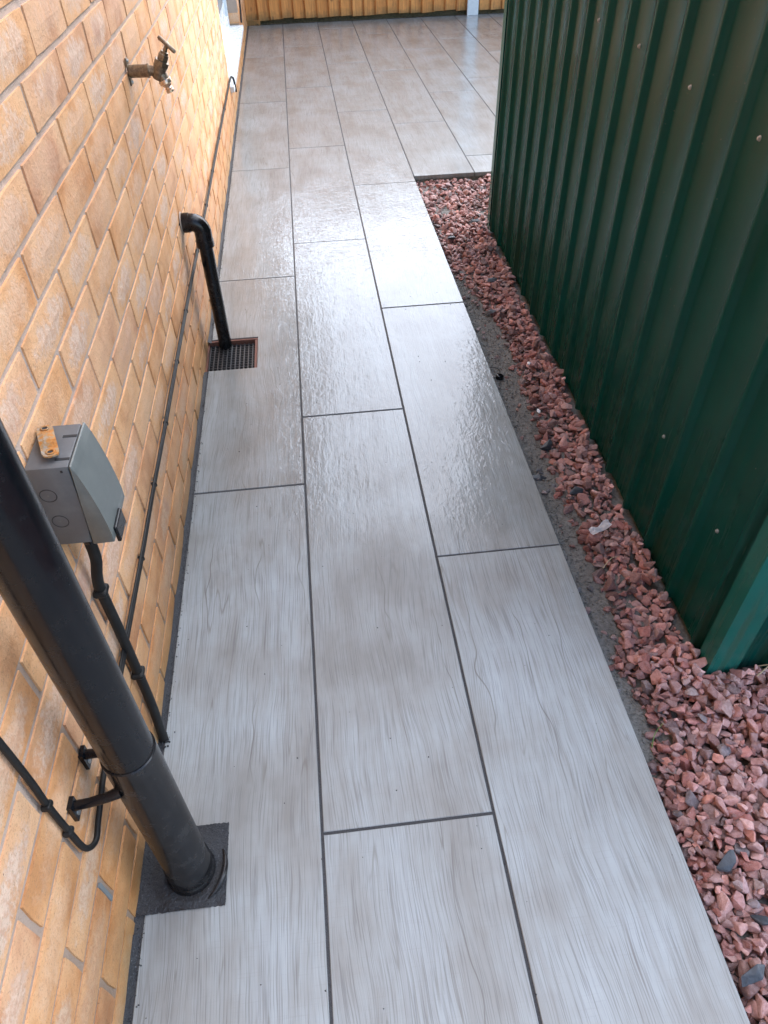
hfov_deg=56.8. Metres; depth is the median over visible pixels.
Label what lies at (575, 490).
slate piece
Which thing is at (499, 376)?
plastic cap
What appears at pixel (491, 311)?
slate piece
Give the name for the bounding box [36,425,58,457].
metal strap
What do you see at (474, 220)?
slate piece
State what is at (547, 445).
slate piece
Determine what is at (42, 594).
downpipe
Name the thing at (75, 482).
outdoor socket
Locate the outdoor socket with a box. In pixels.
[25,422,125,544]
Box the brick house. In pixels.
[0,0,246,1023]
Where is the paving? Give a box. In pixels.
[123,20,749,1023]
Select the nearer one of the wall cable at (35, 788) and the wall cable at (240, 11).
the wall cable at (35, 788)
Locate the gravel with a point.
(732, 815)
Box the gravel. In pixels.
[416,173,767,1023]
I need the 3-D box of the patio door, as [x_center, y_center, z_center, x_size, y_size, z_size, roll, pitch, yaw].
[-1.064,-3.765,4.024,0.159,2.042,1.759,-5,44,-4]
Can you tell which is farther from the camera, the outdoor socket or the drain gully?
the drain gully
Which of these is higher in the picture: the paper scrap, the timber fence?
the timber fence
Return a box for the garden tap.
[124,35,175,93]
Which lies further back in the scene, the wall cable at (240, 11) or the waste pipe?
the wall cable at (240, 11)
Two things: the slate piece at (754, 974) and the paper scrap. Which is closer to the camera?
the slate piece at (754, 974)
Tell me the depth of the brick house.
1.20 m
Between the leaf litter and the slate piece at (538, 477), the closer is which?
the slate piece at (538, 477)
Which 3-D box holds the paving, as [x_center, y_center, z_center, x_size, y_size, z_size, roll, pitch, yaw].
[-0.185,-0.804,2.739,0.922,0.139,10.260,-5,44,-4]
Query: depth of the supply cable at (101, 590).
1.17 m
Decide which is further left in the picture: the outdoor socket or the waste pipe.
the outdoor socket
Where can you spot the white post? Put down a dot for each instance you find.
(472, 7)
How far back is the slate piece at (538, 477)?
1.95 m
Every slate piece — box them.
[467,219,479,223]
[485,309,495,314]
[488,278,496,281]
[532,474,546,480]
[539,439,552,450]
[569,486,583,494]
[716,849,735,871]
[741,964,764,986]
[750,914,767,925]
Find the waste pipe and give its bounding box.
[179,211,231,350]
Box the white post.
[467,0,478,15]
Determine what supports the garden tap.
attached to the brick house
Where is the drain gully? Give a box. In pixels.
[206,338,257,371]
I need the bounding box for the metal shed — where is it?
[487,0,767,674]
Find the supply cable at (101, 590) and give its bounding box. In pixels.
[84,544,174,748]
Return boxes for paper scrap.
[589,519,611,534]
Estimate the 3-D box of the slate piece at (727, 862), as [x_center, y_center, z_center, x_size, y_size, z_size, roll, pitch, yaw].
[0.576,0.587,1.189,0.045,0.007,0.024,-34,69,-15]
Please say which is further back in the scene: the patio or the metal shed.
the patio
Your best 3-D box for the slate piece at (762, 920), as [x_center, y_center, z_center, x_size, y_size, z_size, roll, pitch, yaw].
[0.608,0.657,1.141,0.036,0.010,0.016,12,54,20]
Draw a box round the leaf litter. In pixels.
[251,12,503,25]
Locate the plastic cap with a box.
[489,367,503,379]
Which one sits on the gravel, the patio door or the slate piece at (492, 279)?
the slate piece at (492, 279)
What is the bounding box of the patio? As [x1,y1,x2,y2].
[351,13,503,182]
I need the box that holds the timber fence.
[244,0,504,25]
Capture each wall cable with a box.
[0,76,236,851]
[239,0,241,22]
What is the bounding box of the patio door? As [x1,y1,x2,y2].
[217,0,243,92]
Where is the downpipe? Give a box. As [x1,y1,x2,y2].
[0,418,227,898]
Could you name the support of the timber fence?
on the patio

